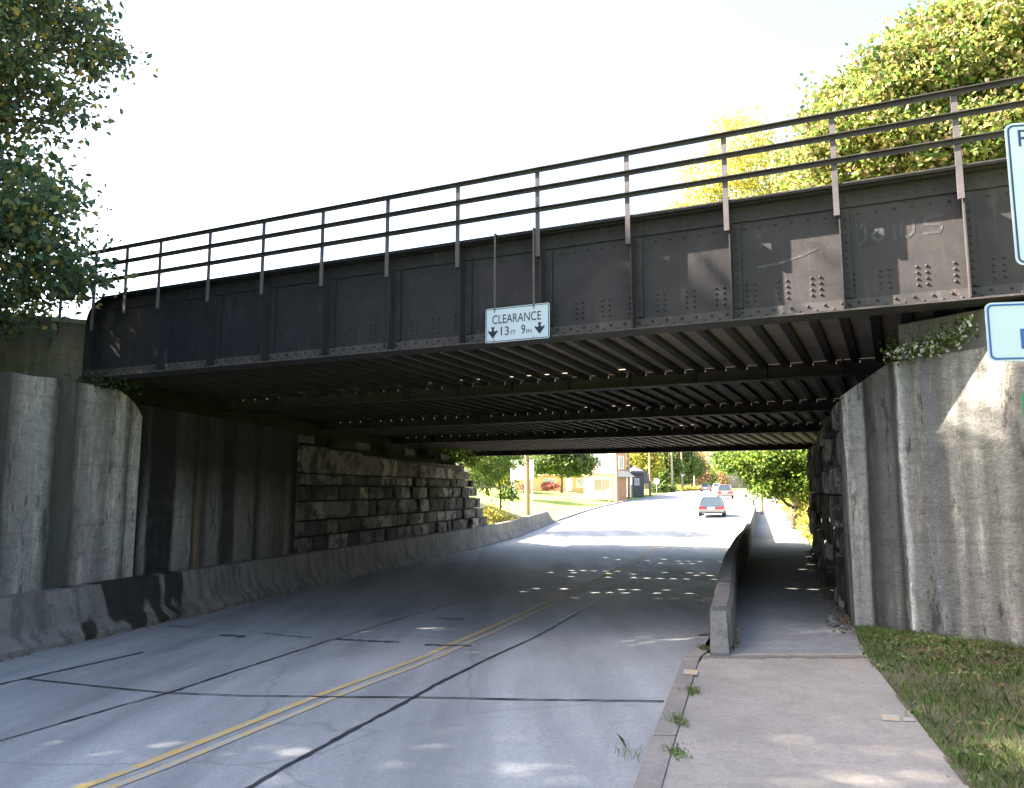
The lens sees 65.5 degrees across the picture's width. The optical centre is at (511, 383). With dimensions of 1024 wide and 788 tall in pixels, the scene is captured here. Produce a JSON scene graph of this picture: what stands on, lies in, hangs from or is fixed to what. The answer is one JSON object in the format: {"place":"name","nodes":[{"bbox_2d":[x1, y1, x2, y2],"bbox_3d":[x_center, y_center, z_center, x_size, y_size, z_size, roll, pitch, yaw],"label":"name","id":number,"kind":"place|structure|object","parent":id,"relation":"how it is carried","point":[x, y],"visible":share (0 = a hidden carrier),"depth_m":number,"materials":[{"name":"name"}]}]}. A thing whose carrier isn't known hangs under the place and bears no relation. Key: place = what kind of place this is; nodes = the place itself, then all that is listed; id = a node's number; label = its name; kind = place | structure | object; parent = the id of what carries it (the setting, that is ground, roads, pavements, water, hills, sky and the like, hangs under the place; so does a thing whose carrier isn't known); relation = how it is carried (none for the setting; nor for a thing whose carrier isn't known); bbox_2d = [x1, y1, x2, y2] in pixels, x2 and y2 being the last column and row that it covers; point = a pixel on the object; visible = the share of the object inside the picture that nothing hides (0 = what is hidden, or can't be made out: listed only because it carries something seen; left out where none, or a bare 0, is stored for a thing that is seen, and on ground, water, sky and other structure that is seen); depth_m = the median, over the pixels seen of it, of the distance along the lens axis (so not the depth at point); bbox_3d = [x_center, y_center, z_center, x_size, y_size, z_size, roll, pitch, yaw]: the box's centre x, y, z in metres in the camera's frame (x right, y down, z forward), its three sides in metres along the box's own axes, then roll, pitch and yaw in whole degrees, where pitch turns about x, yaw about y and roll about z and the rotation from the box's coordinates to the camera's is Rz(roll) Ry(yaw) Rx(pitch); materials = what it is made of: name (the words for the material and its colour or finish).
{"place":"outdoors","nodes":[
{"label":"outdoors","id":0,"kind":"place"},
{"bbox_2d":[102,380,523,523],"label":"embankment","id":1,"kind":"structure","parent":0,"point":[177,401],"depth_m":21.00,"materials":[{"name":"soil"}]},
{"bbox_2d":[0,313,102,386],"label":"parapet block","id":2,"kind":"structure","parent":1,"relation":"on","point":[39,353],"depth_m":14.09,"materials":[{"name":"concrete"}]},
{"bbox_2d":[0,0,124,317],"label":"shade tree","id":3,"kind":"object","parent":1,"relation":"on","point":[52,156],"visible":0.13,"depth_m":17.71,"materials":[{"name":"green plant"}]},
{"bbox_2d":[0,0,158,344],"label":"maple tree","id":4,"kind":"object","parent":1,"relation":"on","point":[26,220],"visible":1,"depth_m":12.52,"materials":[{"name":"green plant"}]},
{"bbox_2d":[464,455,528,522],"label":"young tree","id":5,"kind":"object","parent":1,"relation":"on","point":[485,469],"visible":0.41,"depth_m":43.95,"materials":[{"name":"green plant"}]},
{"bbox_2d":[482,502,524,524],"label":"shrub","id":6,"kind":"object","parent":1,"relation":"on","point":[495,516],"visible":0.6,"depth_m":41.40,"materials":[{"name":"yellow plant"}]},
{"bbox_2d":[0,490,752,787],"bbox_3d":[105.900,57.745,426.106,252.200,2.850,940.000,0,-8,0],"label":"road","id":7,"kind":"structure","parent":0,"point":[637,638],"depth_m":8.16,"materials":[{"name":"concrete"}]},
{"bbox_2d":[0,723,59,740],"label":"tar seam","id":8,"kind":"object","parent":7,"relation":"on","point":[30,731],"visible":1,"depth_m":6.43,"materials":[{"name":"black asphalt"}]},
{"bbox_2d":[0,652,141,683],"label":"tar seam","id":9,"kind":"object","parent":7,"relation":"on","point":[67,668],"visible":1,"depth_m":9.88,"materials":[{"name":"black asphalt"}]},
{"bbox_2d":[60,640,328,722],"bbox_3d":[-3.114,3.225,8.927,0.201,0.176,4.794,-2,-8,14],"label":"tar seam","id":10,"kind":"object","parent":7,"relation":"on","point":[186,686],"visible":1,"depth_m":8.03,"materials":[{"name":"black asphalt"}]},
{"bbox_2d":[220,634,245,636],"bbox_3d":[-4.306,3.878,12.274,0.631,0.034,0.174,-6,-9,36],"label":"tar patch","id":11,"kind":"object","parent":7,"relation":"on","point":[232,635],"visible":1,"depth_m":12.29,"materials":[{"name":"asphalt"}]},
{"bbox_2d":[25,678,663,700],"bbox_3d":[-2.362,2.906,7.502,7.619,0.578,0.480,-4,-8,25],"label":"tar seam","id":12,"kind":"object","parent":7,"relation":"on","point":[356,696],"visible":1,"depth_m":6.89,"materials":[{"name":"black asphalt"}]},
{"bbox_2d":[245,667,470,787],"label":"tar seam","id":13,"kind":"object","parent":7,"relation":"on","point":[329,742],"visible":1,"depth_m":5.75,"materials":[{"name":"black asphalt"}]},
{"bbox_2d":[335,638,397,641],"bbox_3d":[-2.016,3.541,11.005,1.300,0.098,0.164,-6,-10,39],"label":"tar patch","id":14,"kind":"object","parent":7,"relation":"on","point":[365,640],"visible":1,"depth_m":10.98,"materials":[{"name":"asphalt"}]},
{"bbox_2d":[72,538,665,787],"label":"line","id":15,"kind":"object","parent":7,"relation":"on","point":[166,755],"visible":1,"depth_m":6.67,"materials":[{"name":"yellow paint"}]},
{"bbox_2d":[104,538,669,787],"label":"line","id":16,"kind":"object","parent":7,"relation":"on","point":[175,762],"visible":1,"depth_m":6.60,"materials":[{"name":"yellow paint"}]},
{"bbox_2d":[331,593,486,639],"bbox_3d":[-1.559,4.079,14.281,0.068,0.109,6.498,-3,-8,19],"label":"tar seam","id":17,"kind":"object","parent":7,"relation":"on","point":[406,616],"visible":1,"depth_m":13.52,"materials":[{"name":"black asphalt"}]},
{"bbox_2d":[424,644,470,645],"bbox_3d":[-0.818,3.281,10.009,0.755,0.065,0.164,-5,-9,31],"label":"tar patch","id":18,"kind":"object","parent":7,"relation":"on","point":[447,644],"visible":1,"depth_m":10.00,"materials":[{"name":"asphalt"}]},
{"bbox_2d":[0,550,1023,780],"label":"leaf litter","id":19,"kind":"object","parent":7,"relation":"on","point":[851,629],"visible":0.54,"depth_m":7.71,"materials":[{"name":"brown plant"}]},
{"bbox_2d":[499,567,551,588],"bbox_3d":[0.487,5.116,21.191,0.060,0.085,6.312,-2,-8,14],"label":"lane line","id":20,"kind":"object","parent":7,"relation":"on","point":[525,578],"visible":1,"depth_m":20.64,"materials":[{"name":"black paint"}]},
{"bbox_2d":[470,583,623,666],"bbox_3d":[1.167,3.796,13.485,0.114,0.396,11.376,-2,-8,16],"label":"tar seam","id":21,"kind":"object","parent":7,"relation":"on","point":[527,640],"visible":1,"depth_m":9.86,"materials":[{"name":"black asphalt"}]},
{"bbox_2d":[554,499,630,520],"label":"kerb","id":22,"kind":"structure","parent":7,"relation":"on","point":[571,515],"depth_m":70.24,"materials":[{"name":"concrete"}]},
{"bbox_2d":[615,731,645,764],"bbox_3d":[0.720,2.150,4.710,0.274,0.111,0.310,0,-8,0],"label":"weed","id":23,"kind":"object","parent":7,"relation":"on","point":[623,742],"visible":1,"depth_m":4.72,"materials":[{"name":"green plant"}]},
{"bbox_2d":[560,519,704,620],"bbox_3d":[6.859,6.567,33.033,0.170,0.413,44.173,-2,-8,16],"label":"lane line","id":24,"kind":"object","parent":7,"relation":"on","point":[625,582],"visible":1,"depth_m":17.87,"materials":[{"name":"paint"}]},
{"bbox_2d":[701,484,711,490],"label":"parked car","id":25,"kind":"object","parent":7,"relation":"on","point":[705,486],"visible":0.98,"depth_m":144.90,"materials":[{"name":"blue paint"}]},
{"bbox_2d":[698,497,726,516],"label":"car","id":26,"kind":"object","parent":7,"relation":"on","point":[714,505],"visible":1,"depth_m":55.49,"materials":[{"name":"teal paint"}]},
{"bbox_2d":[712,483,719,490],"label":"car","id":27,"kind":"object","parent":7,"relation":"on","point":[715,486],"visible":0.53,"depth_m":175.84,"materials":[{"name":"white paint"}]},
{"bbox_2d":[717,485,733,498],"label":"car","id":28,"kind":"object","parent":7,"relation":"on","point":[724,490],"visible":0.93,"depth_m":91.63,"materials":[{"name":"paint"}]},
{"bbox_2d":[0,0,943,488],"label":"sky","id":29,"kind":"structure","parent":0,"point":[255,109],"materials":[{"name":"white"}]},
{"bbox_2d":[469,488,834,645],"bbox_3d":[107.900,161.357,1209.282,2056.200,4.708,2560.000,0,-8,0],"label":"ground","id":30,"kind":"structure","parent":0,"point":[556,504],"depth_m":86.58,"materials":[{"name":"green plant"}]},
{"bbox_2d":[0,371,141,595],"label":"retaining wall","id":31,"kind":"structure","parent":30,"relation":"on","point":[69,460],"depth_m":12.88,"materials":[{"name":"grey concrete"}]},
{"bbox_2d":[65,368,148,394],"bbox_3d":[-7.012,-0.028,13.718,1.359,0.551,0.543,4,-8,-27],"label":"climbing vine","id":32,"kind":"object","parent":31,"relation":"on","point":[98,379],"visible":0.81,"depth_m":13.67,"materials":[{"name":"green plant"}]},
{"bbox_2d":[0,511,557,659],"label":"concrete barrier","id":33,"kind":"object","parent":30,"relation":"on","point":[31,622],"visible":0.66,"depth_m":15.55,"materials":[{"name":"grey concrete"}]},
{"bbox_2d":[132,404,486,576],"bbox_3d":[-5.228,3.573,26.301,3.033,5.400,25.271,-2,-8,14],"label":"stone abutment","id":34,"kind":"object","parent":30,"relation":"on","point":[213,491],"visible":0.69,"depth_m":18.77,"materials":[{"name":"concrete"}]},
{"bbox_2d":[429,447,483,468],"bbox_3d":[-2.432,2.955,33.230,1.752,1.146,5.173,-1,-8,10],"label":"shrub","id":35,"kind":"object","parent":34,"relation":"on","point":[453,459],"visible":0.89,"depth_m":33.44,"materials":[{"name":"green plant"}]},
{"bbox_2d":[57,75,1023,455],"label":"railway bridge","id":36,"kind":"structure","parent":34,"relation":"on","point":[769,321],"depth_m":11.29,"materials":[{"name":"black paint"}]},
{"bbox_2d":[485,227,549,342],"bbox_3d":[0.095,-1.268,10.307,0.905,1.465,0.181,-4,-8,25],"label":"clearance sign","id":37,"kind":"object","parent":36,"relation":"hanging from","point":[519,323],"visible":0.98,"depth_m":10.18,"materials":[{"name":"white metal"}]},
{"bbox_2d":[456,452,518,495],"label":"street tree","id":38,"kind":"object","parent":30,"relation":"on","point":[503,475],"visible":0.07,"depth_m":87.95,"materials":[{"name":"green plant"}]},
{"bbox_2d":[497,455,523,489],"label":"street tree","id":39,"kind":"object","parent":30,"relation":"on","point":[506,478],"visible":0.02,"depth_m":107.38,"materials":[{"name":"green plant"}]},
{"bbox_2d":[511,480,514,512],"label":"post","id":40,"kind":"object","parent":30,"relation":"on","point":[513,481],"visible":0.45,"depth_m":63.34,"materials":[{"name":"metal"}]},
{"bbox_2d":[510,460,533,513],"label":"billboard","id":41,"kind":"object","parent":30,"relation":"on","point":[518,473],"visible":0.54,"depth_m":67.48,"materials":[{"name":"white paint"}]},
{"bbox_2d":[524,455,529,515],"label":"utility pole","id":42,"kind":"object","parent":30,"relation":"on","point":[527,492],"visible":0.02,"depth_m":61.31,"materials":[{"name":"brown wood"}]},
{"bbox_2d":[510,473,583,492],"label":"bungalow","id":43,"kind":"object","parent":30,"relation":"on","point":[572,484],"visible":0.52,"depth_m":117.09,"materials":[{"name":"beige paint"}]},
{"bbox_2d":[538,481,560,491],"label":"flower bush","id":44,"kind":"object","parent":30,"relation":"on","point":[547,486],"visible":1,"depth_m":106.55,"materials":[{"name":"red plant"}]},
{"bbox_2d":[524,454,600,492],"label":"lawn tree","id":45,"kind":"object","parent":30,"relation":"on","point":[572,465],"visible":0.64,"depth_m":97.97,"materials":[{"name":"green plant"}]},
{"bbox_2d":[582,466,613,499],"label":"shop","id":46,"kind":"structure","parent":30,"relation":"on","point":[596,486],"depth_m":105.18,"materials":[{"name":"white paint"}]},
{"bbox_2d":[615,454,618,503],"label":"utility pole","id":47,"kind":"object","parent":30,"relation":"on","point":[616,472],"visible":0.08,"depth_m":91.33,"materials":[{"name":"brown wood"}]},
{"bbox_2d":[607,453,634,500],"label":"brick building","id":48,"kind":"structure","parent":30,"relation":"on","point":[623,474],"depth_m":101.43,"materials":[{"name":"red brick"}]},
{"bbox_2d":[627,453,630,498],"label":"utility pole","id":49,"kind":"object","parent":30,"relation":"on","point":[628,470],"visible":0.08,"depth_m":103.28,"materials":[{"name":"brown wood"}]},
{"bbox_2d":[626,466,646,497],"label":"dark house","id":50,"kind":"structure","parent":30,"relation":"on","point":[637,485],"depth_m":111.19,"materials":[{"name":"grey wood"}]},
{"bbox_2d":[644,474,648,495],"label":"notice board","id":51,"kind":"object","parent":30,"relation":"on","point":[646,479],"visible":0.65,"depth_m":116.14,"materials":[{"name":"metal"}]},
{"bbox_2d":[626,452,669,487],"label":"street tree","id":52,"kind":"object","parent":30,"relation":"on","point":[639,460],"visible":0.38,"depth_m":137.10,"materials":[{"name":"yellow plant"}]},
{"bbox_2d":[648,453,651,495],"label":"utility pole","id":53,"kind":"object","parent":30,"relation":"on","point":[649,462],"visible":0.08,"depth_m":117.12,"materials":[{"name":"brown wood"}]},
{"bbox_2d":[654,478,659,493],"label":"stop sign","id":54,"kind":"object","parent":30,"relation":"on","point":[656,481],"visible":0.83,"depth_m":127.02,"materials":[{"name":"metal"}]},
{"bbox_2d":[647,482,676,492],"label":"hedge","id":55,"kind":"object","parent":30,"relation":"on","point":[663,488],"visible":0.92,"depth_m":134.38,"materials":[{"name":"green plant"}]},
{"bbox_2d":[652,452,689,484],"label":"street tree","id":56,"kind":"object","parent":30,"relation":"on","point":[678,466],"visible":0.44,"depth_m":147.15,"materials":[{"name":"green plant"}]},
{"bbox_2d":[633,646,709,787],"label":"kerb","id":57,"kind":"structure","parent":30,"relation":"on","point":[653,770],"depth_m":5.18,"materials":[{"name":"concrete"}]},
{"bbox_2d":[657,741,692,759],"bbox_3d":[0.988,2.200,4.769,0.188,0.068,0.271,4,-8,-27],"label":"weed","id":58,"kind":"object","parent":57,"relation":"on","point":[677,751],"visible":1,"depth_m":4.74,"materials":[{"name":"green plant"}]},
{"bbox_2d":[663,709,690,727],"bbox_3d":[1.112,2.267,5.406,0.197,0.086,0.325,0,-8,0],"label":"weed","id":59,"kind":"object","parent":57,"relation":"on","point":[682,721],"visible":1,"depth_m":5.38,"materials":[{"name":"green plant"}]},
{"bbox_2d":[683,669,697,674],"bbox_3d":[1.536,2.479,6.854,0.120,0.001,0.203,-2,-8,15],"label":"paint mark","id":60,"kind":"object","parent":57,"relation":"on","point":[690,672],"visible":1,"depth_m":6.83,"materials":[{"name":"white paint"}]},
{"bbox_2d":[696,643,709,651],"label":"weed","id":61,"kind":"object","parent":57,"relation":"on","point":[704,647],"visible":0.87,"depth_m":7.85,"materials":[{"name":"green plant"}]},
{"bbox_2d":[670,452,672,484],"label":"utility pole","id":62,"kind":"object","parent":30,"relation":"on","point":[671,468],"visible":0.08,"depth_m":137.12,"materials":[{"name":"brown wood"}]},
{"bbox_2d":[673,484,689,490],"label":"hedge","id":63,"kind":"object","parent":30,"relation":"on","point":[679,488],"visible":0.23,"depth_m":154.40,"materials":[{"name":"yellow plant"}]},
{"bbox_2d":[681,452,683,490],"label":"utility pole","id":64,"kind":"object","parent":30,"relation":"on","point":[682,487],"depth_m":150.74,"materials":[{"name":"brown wood"}]},
{"bbox_2d":[664,452,702,485],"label":"street tree","id":65,"kind":"object","parent":30,"relation":"on","point":[691,460],"visible":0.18,"depth_m":181.66,"materials":[{"name":"green plant"}]},
{"bbox_2d":[683,485,700,490],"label":"hedge","id":66,"kind":"object","parent":30,"relation":"on","point":[695,488],"visible":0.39,"depth_m":173.92,"materials":[{"name":"yellow plant"}]},
{"bbox_2d":[679,452,707,485],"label":"street tree","id":67,"kind":"object","parent":30,"relation":"on","point":[689,480],"visible":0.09,"depth_m":196.49,"materials":[{"name":"green plant"}]},
{"bbox_2d":[690,452,714,486],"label":"autumn tree","id":68,"kind":"object","parent":30,"relation":"on","point":[706,476],"visible":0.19,"depth_m":211.81,"materials":[{"name":"orange plant"}]},
{"bbox_2d":[697,464,719,486],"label":"street tree","id":69,"kind":"object","parent":30,"relation":"on","point":[712,481],"visible":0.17,"depth_m":236.34,"materials":[{"name":"green plant"}]},
{"bbox_2d":[715,471,731,484],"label":"autumn tree","id":70,"kind":"object","parent":30,"relation":"on","point":[724,478],"visible":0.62,"depth_m":326.09,"materials":[{"name":"orange plant"}]},
{"bbox_2d":[654,97,802,528],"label":"yellow tree","id":71,"kind":"object","parent":30,"relation":"on","point":[742,164],"visible":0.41,"depth_m":41.23,"materials":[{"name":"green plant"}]},
{"bbox_2d":[709,505,755,655],"bbox_3d":[10.290,6.451,34.386,0.334,1.578,56.731,-2,-8,17],"label":"concrete barrier","id":72,"kind":"object","parent":30,"relation":"on","point":[722,615],"visible":0.69,"depth_m":9.10,"materials":[{"name":"grey concrete"}]},
{"bbox_2d":[703,450,814,532],"bbox_3d":[12.617,3.398,36.445,5.977,7.451,7.299,-7,-10,43],"label":"sycamore tree","id":73,"kind":"object","parent":30,"relation":"on","point":[782,475],"visible":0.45,"depth_m":34.71,"materials":[{"name":"green plant"}]},
{"bbox_2d":[775,498,804,520],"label":"shrub","id":74,"kind":"object","parent":30,"relation":"on","point":[785,509],"visible":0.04,"depth_m":50.44,"materials":[{"name":"yellow plant"}]},
{"bbox_2d":[806,316,932,626],"bbox_3d":[9.039,2.421,18.407,3.913,5.200,20.451,-3,-8,19],"label":"stone abutment","id":75,"kind":"object","parent":30,"relation":"on","point":[828,508],"visible":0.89,"depth_m":12.60,"materials":[{"name":"stone"}]},
{"bbox_2d":[843,347,1023,646],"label":"retaining wall","id":76,"kind":"structure","parent":30,"relation":"on","point":[934,444],"depth_m":8.45,"materials":[{"name":"grey concrete"}]},
{"bbox_2d":[878,313,984,366],"bbox_3d":[4.494,-0.451,8.625,0.433,0.433,1.157,4,-9,-28],"label":"climbing vine","id":77,"kind":"object","parent":76,"relation":"on","point":[934,344],"visible":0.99,"depth_m":8.53,"materials":[{"name":"green plant"}]},
{"bbox_2d":[898,301,1023,359],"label":"bearing stone","id":78,"kind":"object","parent":76,"relation":"on","point":[920,328],"visible":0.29,"depth_m":8.61,"materials":[{"name":"concrete"}]},
{"bbox_2d":[730,490,863,652],"bbox_3d":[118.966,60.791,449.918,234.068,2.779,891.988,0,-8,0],"label":"sidewalk","id":79,"kind":"structure","parent":0,"point":[780,609],"depth_m":11.99,"materials":[{"name":"concrete"}]},
{"bbox_2d":[760,494,763,513],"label":"sign post","id":80,"kind":"object","parent":79,"relation":"on","point":[761,507],"visible":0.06,"depth_m":57.25,"materials":[{"name":"brown wood"}]},
{"bbox_2d":[828,620,837,626],"bbox_3d":[3.782,2.821,9.380,0.114,0.079,0.112,0,-8,0],"label":"rubble stone","id":81,"kind":"object","parent":79,"relation":"on","point":[832,623],"visible":0.98,"depth_m":9.35,"materials":[{"name":"grey stone"}]},
{"bbox_2d":[662,653,968,787],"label":"sidewalk","id":82,"kind":"structure","parent":0,"point":[782,722],"depth_m":5.22,"materials":[{"name":"concrete"}]},
{"bbox_2d":[677,682,703,695],"bbox_3d":[1.404,2.384,6.219,0.206,0.077,0.290,0,-8,0],"label":"weed","id":83,"kind":"object","parent":82,"relation":"on","point":[693,690],"visible":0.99,"depth_m":6.21,"materials":[{"name":"green plant"}]},
{"bbox_2d":[703,655,865,657],"bbox_3d":[2.585,2.585,7.549,1.570,0.001,0.172,0,-8,0],"label":"expansion joint","id":84,"kind":"object","parent":82,"relation":"on","point":[803,656],"visible":0.99,"depth_m":7.55,"materials":[{"name":"concrete"}]},
{"bbox_2d":[881,714,899,720],"bbox_3d":[2.631,2.314,5.525,0.116,0.001,0.173,-3,-8,20],"label":"paint mark","id":85,"kind":"object","parent":82,"relation":"on","point":[890,717],"visible":1,"depth_m":5.53,"materials":[{"name":"white paint"}]},
{"bbox_2d":[903,717,914,720],"bbox_3d":[2.731,2.308,5.476,0.070,0.001,0.106,-3,-8,22],"label":"paint mark","id":86,"kind":"object","parent":82,"relation":"on","point":[908,719],"visible":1,"depth_m":5.48,"materials":[{"name":"white paint"}]},
{"bbox_2d":[888,347,897,363],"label":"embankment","id":87,"kind":"structure","parent":0,"point":[895,360],"depth_m":10.07,"materials":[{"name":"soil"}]},
{"bbox_2d":[854,624,1023,787],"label":"verge","id":88,"kind":"structure","parent":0,"point":[886,674],"depth_m":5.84,"materials":[{"name":"green plant"}]},
{"bbox_2d":[984,123,1023,417],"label":"sign post","id":89,"kind":"object","parent":88,"relation":"on","point":[1004,322],"visible":1,"depth_m":5.17,"materials":[{"name":"metal"}]},
{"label":"embankment","id":90,"kind":"structure","parent":0,"visible":0},
{"bbox_2d":[785,490,812,542],"bbox_3d":[12.592,5.496,33.218,2.284,2.332,3.854,-3,-8,23],"label":"shrub","id":91,"kind":"object","parent":90,"relation":"on","point":[804,530],"visible":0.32,"depth_m":33.24,"materials":[{"name":"yellow plant"}]},
{"bbox_2d":[751,0,1023,192],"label":"maple tree","id":92,"kind":"object","parent":90,"relation":"on","point":[941,45],"visible":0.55,"depth_m":23.40,"materials":[{"name":"green plant"}]}
]}

